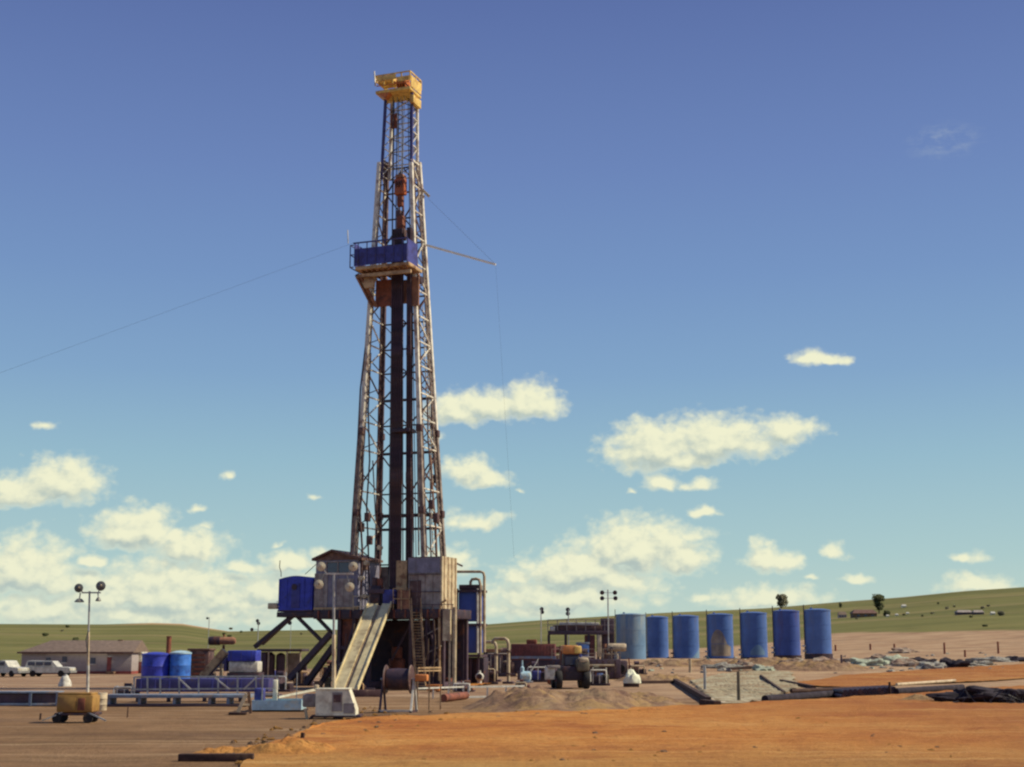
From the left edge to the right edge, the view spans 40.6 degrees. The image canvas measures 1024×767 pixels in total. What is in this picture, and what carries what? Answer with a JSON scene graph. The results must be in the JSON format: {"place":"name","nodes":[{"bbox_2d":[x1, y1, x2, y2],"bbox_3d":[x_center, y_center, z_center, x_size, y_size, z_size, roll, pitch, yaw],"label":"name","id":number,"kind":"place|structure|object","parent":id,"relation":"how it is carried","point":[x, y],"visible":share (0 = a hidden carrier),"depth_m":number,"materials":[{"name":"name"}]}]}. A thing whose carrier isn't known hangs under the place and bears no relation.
{"place":"outdoors","nodes":[
{"label":"outdoors","id":0,"kind":"place"},
{"bbox_2d":[42,581,105,722],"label":"light tower","id":1,"kind":"structure","parent":0,"point":[86,705],"depth_m":63.94,"materials":[{"name":"metal"}]},
{"bbox_2d":[216,650,263,677],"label":"generator house","id":2,"kind":"structure","parent":0,"point":[241,662],"depth_m":123.99,"materials":[{"name":"metal"}]},
{"bbox_2d":[257,649,308,682],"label":"pump house","id":3,"kind":"structure","parent":0,"point":[293,660],"depth_m":131.11,"materials":[{"name":"metal"}]},
{"bbox_2d":[312,549,382,609],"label":"dog house","id":4,"kind":"structure","parent":0,"point":[336,561],"depth_m":116.25,"materials":[{"name":"grey metal"}]},
{"bbox_2d":[326,561,350,572],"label":"window","id":5,"kind":"structure","parent":4,"relation":"in","point":[337,567],"depth_m":116.32,"materials":[{"name":"grey glass"}]},
{"bbox_2d":[352,690,380,696],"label":"steel beam","id":6,"kind":"structure","parent":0,"point":[366,693],"depth_m":96.14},
{"bbox_2d":[0,587,1023,766],"bbox_3d":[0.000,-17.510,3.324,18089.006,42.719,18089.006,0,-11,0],"label":"ground","id":7,"kind":"structure","parent":0,"point":[152,736],"depth_m":156.79,"materials":[{"name":"soil"}]},
{"bbox_2d":[0,660,29,676],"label":"pickup truck","id":8,"kind":"object","parent":7,"relation":"on","point":[11,667],"visible":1,"depth_m":159.80,"materials":[{"name":"white metal"}]},
{"bbox_2d":[0,691,63,705],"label":"pipe tub","id":9,"kind":"object","parent":7,"relation":"on","point":[28,698],"visible":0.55,"depth_m":81.79,"materials":[{"name":"blue metal"}]},
{"bbox_2d":[25,660,76,676],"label":"utility vehicle","id":10,"kind":"object","parent":7,"relation":"on","point":[37,667],"visible":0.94,"depth_m":159.96,"materials":[{"name":"white metal"}]},
{"bbox_2d":[58,674,71,686],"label":"water bag","id":11,"kind":"object","parent":7,"relation":"on","point":[65,680],"visible":1,"depth_m":121.70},
{"bbox_2d":[17,640,148,673],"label":"site office","id":12,"kind":"structure","parent":7,"relation":"on","point":[113,656],"depth_m":175.65,"materials":[{"name":"metal"}]},
{"bbox_2d":[98,692,107,710],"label":"barrel","id":13,"kind":"object","parent":7,"relation":"on","point":[103,701],"visible":0.61,"depth_m":76.28,"materials":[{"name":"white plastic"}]},
{"bbox_2d":[113,683,139,693],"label":"pump skid","id":14,"kind":"object","parent":7,"relation":"on","point":[124,690],"visible":0.62,"depth_m":96.38,"materials":[{"name":"metal"}]},
{"bbox_2d":[107,694,253,706],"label":"catwalk","id":15,"kind":"object","parent":7,"relation":"on","point":[112,700],"visible":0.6,"depth_m":81.01,"materials":[{"name":"blue metal"}]},
{"bbox_2d":[188,648,215,677],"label":"engine house","id":16,"kind":"structure","parent":7,"relation":"on","point":[201,658],"depth_m":123.94,"materials":[{"name":"brick"}]},
{"bbox_2d":[135,678,273,691],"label":"truss","id":17,"kind":"object","parent":7,"relation":"on","point":[141,683],"visible":0.81,"depth_m":96.45,"materials":[{"name":"metal"}]},
{"bbox_2d":[141,652,169,678],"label":"drum tank","id":18,"kind":"object","parent":17,"relation":"on","point":[155,663],"visible":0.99,"depth_m":97.01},
{"bbox_2d":[169,650,191,678],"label":"drum tank","id":19,"kind":"object","parent":17,"relation":"on","point":[180,662],"visible":0.98,"depth_m":97.28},
{"bbox_2d":[133,675,281,701],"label":"walkway truss","id":20,"kind":"object","parent":7,"relation":"on","point":[217,689],"visible":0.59,"depth_m":87.69,"materials":[{"name":"blue metal"}]},
{"bbox_2d":[199,649,228,677],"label":"conveyor","id":21,"kind":"object","parent":7,"relation":"on","point":[215,662],"visible":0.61,"depth_m":115.98,"materials":[{"name":"metal"}]},
{"bbox_2d":[178,753,253,761],"bbox_3d":[-9.116,11.529,42.604,2.300,0.240,0.280,0,-11,-1],"label":"timber","id":22,"kind":"object","parent":7,"relation":"on","point":[208,757],"visible":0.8,"depth_m":42.47,"materials":[{"name":"brown wood"}]},
{"bbox_2d":[208,635,235,675],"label":"exhaust silencer","id":23,"kind":"object","parent":7,"relation":"on","point":[223,641],"visible":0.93,"depth_m":127.20,"materials":[{"name":"metal"}]},
{"bbox_2d":[194,745,251,752],"bbox_3d":[-9.406,12.139,45.754,3.000,0.336,2.400,0,-11,0],"label":"scoria mound","id":24,"kind":"object","parent":7,"relation":"on","point":[224,749],"visible":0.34,"depth_m":45.35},
{"bbox_2d":[228,692,251,714],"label":"prop stand","id":25,"kind":"object","parent":7,"relation":"on","point":[241,704],"visible":1,"depth_m":71.88,"materials":[{"name":"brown metal"}]},
{"bbox_2d":[268,671,294,691],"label":"pump skid","id":26,"kind":"object","parent":7,"relation":"on","point":[285,687],"visible":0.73,"depth_m":107.23,"materials":[{"name":"metal"}]},
{"bbox_2d":[252,672,319,711],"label":"mud tub","id":27,"kind":"object","parent":7,"relation":"on","point":[260,703],"visible":0.93,"depth_m":74.72,"materials":[{"name":"blue metal"}]},
{"bbox_2d":[243,737,335,753],"bbox_3d":[-7.372,12.081,45.943,4.000,0.521,4.400,0,-11,0],"label":"scoria mound","id":28,"kind":"object","parent":7,"relation":"on","point":[284,745],"visible":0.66,"depth_m":44.96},
{"bbox_2d":[291,666,313,685],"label":"pump skid","id":29,"kind":"object","parent":7,"relation":"on","point":[302,675],"visible":0.44,"depth_m":123.66,"materials":[{"name":"metal"}]},
{"bbox_2d":[302,561,362,718],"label":"light tower","id":30,"kind":"structure","parent":7,"relation":"on","point":[335,702],"depth_m":67.45,"materials":[{"name":"metal"}]},
{"bbox_2d":[332,692,342,710],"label":"door","id":31,"kind":"structure","parent":30,"relation":"in","point":[336,706],"depth_m":67.29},
{"bbox_2d":[336,601,391,689],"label":"pipe slide","id":32,"kind":"object","parent":7,"relation":"on","point":[366,636],"visible":0.85,"depth_m":109.86,"materials":[{"name":"beige metal"}]},
{"bbox_2d":[253,70,513,690],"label":"drilling rig","id":33,"kind":"object","parent":7,"relation":"on","point":[416,632],"visible":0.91,"depth_m":118.48,"materials":[{"name":"metal"}]},
{"bbox_2d":[268,563,315,611],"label":"control cabin","id":34,"kind":"object","parent":33,"relation":"on","point":[295,593],"visible":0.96,"depth_m":117.18,"materials":[{"name":"blue metal"}]},
{"bbox_2d":[291,583,299,607],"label":"door","id":35,"kind":"structure","parent":34,"relation":"in","point":[295,589],"depth_m":117.11,"materials":[{"name":"metal"}]},
{"bbox_2d":[389,229,393,589],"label":"drill pipe stand","id":36,"kind":"object","parent":33,"relation":"on","point":[391,416],"visible":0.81,"depth_m":117.74,"materials":[{"name":"metal"}]},
{"bbox_2d":[391,229,394,608],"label":"drill pipe stand","id":37,"kind":"object","parent":33,"relation":"on","point":[393,428],"visible":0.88,"depth_m":117.50,"materials":[{"name":"metal"}]},
{"bbox_2d":[393,229,396,587],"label":"drill pipe stand","id":38,"kind":"object","parent":33,"relation":"on","point":[394,426],"visible":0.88,"depth_m":117.69,"materials":[{"name":"metal"}]},
{"bbox_2d":[394,228,398,608],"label":"drill pipe stand","id":39,"kind":"object","parent":33,"relation":"on","point":[396,425],"visible":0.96,"depth_m":117.67,"materials":[{"name":"metal"}]},
{"bbox_2d":[396,228,400,608],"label":"drill pipe stand","id":40,"kind":"object","parent":33,"relation":"on","point":[398,409],"visible":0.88,"depth_m":117.83,"materials":[{"name":"metal"}]},
{"bbox_2d":[398,261,400,555],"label":"drill pipe stand","id":41,"kind":"object","parent":33,"relation":"on","point":[399,410],"visible":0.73,"depth_m":117.92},
{"bbox_2d":[394,96,406,206],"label":"travelling block","id":42,"kind":"structure","parent":33,"relation":"hanging from","point":[400,188],"depth_m":123.11,"materials":[{"name":"metal"}]},
{"bbox_2d":[396,206,406,240],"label":"top drive","id":43,"kind":"structure","parent":42,"relation":"hanging from","point":[400,220],"depth_m":122.47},
{"bbox_2d":[398,228,402,560],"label":"drill pipe stand","id":44,"kind":"object","parent":33,"relation":"on","point":[400,405],"visible":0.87,"depth_m":117.72,"materials":[{"name":"metal"}]},
{"bbox_2d":[400,229,403,560],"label":"drill pipe stand","id":45,"kind":"object","parent":33,"relation":"on","point":[401,413],"visible":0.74,"depth_m":117.80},
{"bbox_2d":[401,234,403,560],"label":"drill pipe stand","id":46,"kind":"object","parent":33,"relation":"on","point":[402,418],"visible":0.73,"depth_m":117.99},
{"bbox_2d":[405,227,407,559],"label":"drill pipe stand","id":47,"kind":"object","parent":33,"relation":"on","point":[406,402],"visible":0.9,"depth_m":117.81,"materials":[{"name":"metal"}]},
{"bbox_2d":[407,415,407,589],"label":"drill pipe stand","id":48,"kind":"object","parent":33,"relation":"on","point":[407,495],"visible":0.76,"depth_m":116.22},
{"bbox_2d":[408,227,409,578],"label":"drill pipe stand","id":49,"kind":"object","parent":33,"relation":"on","point":[408,391],"visible":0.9,"depth_m":117.88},
{"bbox_2d":[409,328,409,556],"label":"drill pipe stand","id":50,"kind":"object","parent":33,"relation":"on","point":[409,446],"visible":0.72,"depth_m":116.97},
{"bbox_2d":[409,227,411,556],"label":"drill pipe stand","id":51,"kind":"object","parent":33,"relation":"on","point":[410,404],"visible":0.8,"depth_m":117.46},
{"bbox_2d":[411,228,411,556],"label":"drill pipe stand","id":52,"kind":"object","parent":33,"relation":"on","point":[411,405],"visible":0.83,"depth_m":117.62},
{"bbox_2d":[412,228,412,556],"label":"drill pipe stand","id":53,"kind":"object","parent":33,"relation":"on","point":[412,419],"visible":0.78,"depth_m":117.50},
{"bbox_2d":[378,665,428,712],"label":"cable reel","id":54,"kind":"object","parent":7,"relation":"on","point":[398,679],"visible":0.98,"depth_m":73.96,"materials":[{"name":"metal"}]},
{"bbox_2d":[417,667,440,709],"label":"pipe railing","id":55,"kind":"object","parent":7,"relation":"on","point":[429,670],"visible":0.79,"depth_m":77.19,"materials":[{"name":"metal"}]},
{"bbox_2d":[441,692,468,701],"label":"pipe","id":56,"kind":"object","parent":7,"relation":"on","point":[454,696],"visible":0.95,"depth_m":89.34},
{"bbox_2d":[453,680,475,691],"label":"pump skid","id":57,"kind":"object","parent":7,"relation":"on","point":[467,682],"visible":0.83,"depth_m":107.08,"materials":[{"name":"metal"}]},
{"bbox_2d":[457,570,487,682],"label":"mud gas separator","id":58,"kind":"object","parent":7,"relation":"on","point":[472,598],"visible":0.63,"depth_m":127.86,"materials":[{"name":"metal"}]},
{"bbox_2d":[488,661,497,683],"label":"pump skid","id":59,"kind":"object","parent":7,"relation":"on","point":[492,677],"visible":0.64,"depth_m":128.57,"materials":[{"name":"metal"}]},
{"bbox_2d":[486,640,501,681],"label":"gooseneck pipe","id":60,"kind":"object","parent":7,"relation":"on","point":[496,653],"visible":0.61,"depth_m":137.92,"materials":[{"name":"grey metal"}]},
{"bbox_2d":[468,685,524,697],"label":"pipe rack","id":61,"kind":"object","parent":7,"relation":"on","point":[505,686],"visible":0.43,"depth_m":95.06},
{"bbox_2d":[486,648,515,676],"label":"pump skid","id":62,"kind":"object","parent":7,"relation":"on","point":[502,669],"visible":0.54,"depth_m":160.97,"materials":[{"name":"metal"}]},
{"bbox_2d":[491,637,513,683],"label":"gooseneck pipe","id":63,"kind":"object","parent":7,"relation":"on","point":[508,673],"visible":1,"depth_m":130.51,"materials":[{"name":"grey metal"}]},
{"bbox_2d":[516,659,537,682],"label":"pump unit","id":64,"kind":"object","parent":7,"relation":"on","point":[526,676],"visible":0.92,"depth_m":133.60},
{"bbox_2d":[511,640,555,673],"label":"shipping container","id":65,"kind":"object","parent":7,"relation":"on","point":[528,652],"visible":0.91,"depth_m":161.22,"materials":[{"name":"metal"}]},
{"bbox_2d":[527,661,546,681],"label":"pump skid","id":66,"kind":"object","parent":7,"relation":"on","point":[538,676],"visible":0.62,"depth_m":135.90,"materials":[{"name":"metal"}]},
{"bbox_2d":[461,685,639,711],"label":"dirt mound","id":67,"kind":"object","parent":7,"relation":"on","point":[524,698],"visible":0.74,"depth_m":76.80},
{"bbox_2d":[545,645,589,688],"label":"wheel loader","id":68,"kind":"object","parent":7,"relation":"on","point":[574,667],"visible":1,"depth_m":114.97,"materials":[{"name":"metal"}]},
{"bbox_2d":[547,618,614,658],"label":"shaker deck","id":69,"kind":"structure","parent":7,"relation":"on","point":[589,631],"depth_m":180.13,"materials":[{"name":"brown metal"}]},
{"bbox_2d":[552,644,620,678],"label":"mud tank","id":70,"kind":"object","parent":7,"relation":"on","point":[613,666],"visible":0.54,"depth_m":144.20,"materials":[{"name":"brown metal"}]},
{"bbox_2d":[590,665,609,685],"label":"pump skid","id":71,"kind":"object","parent":7,"relation":"on","point":[599,680],"visible":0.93,"depth_m":123.60,"materials":[{"name":"metal"}]},
{"bbox_2d":[600,590,617,643],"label":"light mast","id":72,"kind":"object","parent":7,"relation":"on","point":[614,592],"visible":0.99,"depth_m":169.69,"materials":[{"name":"metal"}]},
{"bbox_2d":[608,643,629,677],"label":"engine unit","id":73,"kind":"object","parent":7,"relation":"on","point":[615,647],"visible":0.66,"depth_m":145.52,"materials":[{"name":"beige metal"}]},
{"bbox_2d":[615,612,645,658],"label":"storage tank","id":74,"kind":"object","parent":7,"relation":"on","point":[630,630],"visible":0.76,"depth_m":185.32,"materials":[{"name":"metal"}]},
{"bbox_2d":[623,669,640,686],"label":"tarp heap","id":75,"kind":"object","parent":7,"relation":"on","point":[632,678],"visible":0.99,"depth_m":120.07,"materials":[{"name":"white fabric"}]},
{"bbox_2d":[628,661,646,673],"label":"pump skid","id":76,"kind":"object","parent":7,"relation":"on","point":[635,667],"visible":0.86,"depth_m":151.59,"materials":[{"name":"metal"}]},
{"bbox_2d":[614,673,695,681],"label":"dirt mound","id":77,"kind":"object","parent":7,"relation":"on","point":[654,677],"visible":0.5,"depth_m":139.18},
{"bbox_2d":[623,690,688,706],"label":"dirt mound","id":78,"kind":"object","parent":7,"relation":"on","point":[646,699],"visible":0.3,"depth_m":80.97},
{"bbox_2d":[645,612,668,657],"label":"storage tank","id":79,"kind":"object","parent":7,"relation":"on","point":[657,639],"visible":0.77,"depth_m":205.31,"materials":[{"name":"metal"}]},
{"bbox_2d":[639,659,715,666],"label":"dirt mound","id":80,"kind":"object","parent":7,"relation":"on","point":[678,663],"visible":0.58,"depth_m":163.18,"materials":[{"name":"soil"}]},
{"bbox_2d":[671,611,699,657],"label":"storage tank","id":81,"kind":"object","parent":7,"relation":"on","point":[685,635],"visible":0.88,"depth_m":200.69,"materials":[{"name":"metal"}]},
{"bbox_2d":[673,679,710,699],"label":"timber","id":82,"kind":"object","parent":7,"relation":"on","point":[696,693],"visible":0.64,"depth_m":101.20,"materials":[{"name":"brown wood"}]},
{"bbox_2d":[705,610,733,658],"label":"storage tank","id":83,"kind":"object","parent":7,"relation":"on","point":[719,628],"visible":0.93,"depth_m":196.31,"materials":[{"name":"metal"}]},
{"bbox_2d":[701,662,744,668],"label":"rubble heap","id":84,"kind":"object","parent":7,"relation":"on","point":[726,665],"visible":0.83,"depth_m":159.74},
{"bbox_2d":[689,670,800,702],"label":"gravel pad","id":85,"kind":"object","parent":7,"relation":"on","point":[754,686],"visible":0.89,"depth_m":119.83,"materials":[{"name":"gravel"}]},
{"bbox_2d":[738,608,768,658],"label":"storage tank","id":86,"kind":"object","parent":7,"relation":"on","point":[753,636],"visible":0.96,"depth_m":191.92,"materials":[{"name":"metal"}]},
{"bbox_2d":[715,657,794,664],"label":"dirt mound","id":87,"kind":"object","parent":7,"relation":"on","point":[767,661],"visible":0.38,"depth_m":165.53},
{"bbox_2d":[752,664,775,670],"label":"rubble heap","id":88,"kind":"object","parent":7,"relation":"on","point":[757,667],"visible":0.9,"depth_m":155.63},
{"bbox_2d":[775,594,787,608],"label":"tree","id":89,"kind":"object","parent":7,"relation":"on","point":[782,600],"visible":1,"depth_m":814.88,"materials":[{"name":"green plant"}]},
{"bbox_2d":[771,606,801,658],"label":"storage tank","id":90,"kind":"object","parent":7,"relation":"on","point":[786,632],"visible":0.99,"depth_m":187.55,"materials":[{"name":"metal"}]},
{"bbox_2d":[761,690,834,700],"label":"casing pipe","id":91,"kind":"object","parent":7,"relation":"on","point":[808,695],"visible":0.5,"depth_m":90.15,"materials":[{"name":"metal"}]},
{"bbox_2d":[802,605,832,658],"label":"storage tank","id":92,"kind":"object","parent":7,"relation":"on","point":[817,634],"visible":0.99,"depth_m":183.17,"materials":[{"name":"metal"}]},
{"bbox_2d":[772,659,871,670],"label":"dirt mound","id":93,"kind":"object","parent":7,"relation":"on","point":[823,665],"visible":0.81,"depth_m":157.61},
{"bbox_2d":[789,685,887,692],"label":"casing pipe","id":94,"kind":"object","parent":7,"relation":"on","point":[799,690],"visible":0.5,"depth_m":106.81,"materials":[{"name":"brown metal"}]},
{"bbox_2d":[849,610,876,617],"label":"house","id":95,"kind":"structure","parent":7,"relation":"on","point":[861,613],"depth_m":486.44,"materials":[{"name":"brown wood"}]},
{"bbox_2d":[849,657,889,665],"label":"rubble heap","id":96,"kind":"object","parent":7,"relation":"on","point":[870,662],"visible":0.88,"depth_m":163.13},
{"bbox_2d":[871,594,884,613],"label":"tree","id":97,"kind":"object","parent":7,"relation":"on","point":[877,598],"visible":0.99,"depth_m":550.29,"materials":[{"name":"green plant"}]},
{"bbox_2d":[885,658,920,666],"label":"rubble heap","id":98,"kind":"object","parent":7,"relation":"on","point":[904,662],"visible":0.79,"depth_m":162.37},
{"bbox_2d":[888,647,919,652],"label":"rubble heap","id":99,"kind":"object","parent":7,"relation":"on","point":[902,650],"visible":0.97,"depth_m":209.05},
{"bbox_2d":[798,664,1023,686],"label":"scoria pad","id":100,"kind":"object","parent":7,"relation":"on","point":[982,673],"visible":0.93,"depth_m":147.00,"materials":[{"name":"gravel"}]},
{"bbox_2d":[897,694,933,699],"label":"dirt mound","id":101,"kind":"object","parent":7,"relation":"on","point":[917,697],"visible":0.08,"depth_m":88.63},
{"bbox_2d":[895,679,955,685],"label":"casing pipe","id":102,"kind":"object","parent":7,"relation":"on","point":[923,682],"visible":1,"depth_m":114.96,"materials":[{"name":"beige metal"}]},
{"bbox_2d":[894,684,964,693],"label":"casing pipe","id":103,"kind":"object","parent":7,"relation":"on","point":[922,689],"visible":0.69,"depth_m":104.52,"materials":[{"name":"metal"}]},
{"bbox_2d":[914,661,946,668],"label":"rubble heap","id":104,"kind":"object","parent":7,"relation":"on","point":[930,665],"visible":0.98,"depth_m":158.87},
{"bbox_2d":[939,657,971,667],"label":"rubble heap","id":105,"kind":"object","parent":7,"relation":"on","point":[949,662],"visible":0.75,"depth_m":159.86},
{"bbox_2d":[925,685,1023,702],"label":"netting heap","id":106,"kind":"object","parent":7,"relation":"on","point":[971,693],"visible":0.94,"depth_m":84.88,"materials":[{"name":"fabric"}]},
{"bbox_2d":[970,660,996,665],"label":"rubble heap","id":107,"kind":"object","parent":7,"relation":"on","point":[979,663],"visible":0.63,"depth_m":163.41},
{"bbox_2d":[965,656,1018,661],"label":"rubble heap","id":108,"kind":"object","parent":7,"relation":"on","point":[996,659],"visible":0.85,"depth_m":169.03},
{"bbox_2d":[0,0,1023,630],"label":"sky","id":109,"kind":"structure","parent":0,"point":[758,270],"materials":[{"name":"blue"}]},
{"bbox_2d":[240,685,1023,766],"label":"scoria road","id":110,"kind":"structure","parent":0,"point":[977,734],"depth_m":52.37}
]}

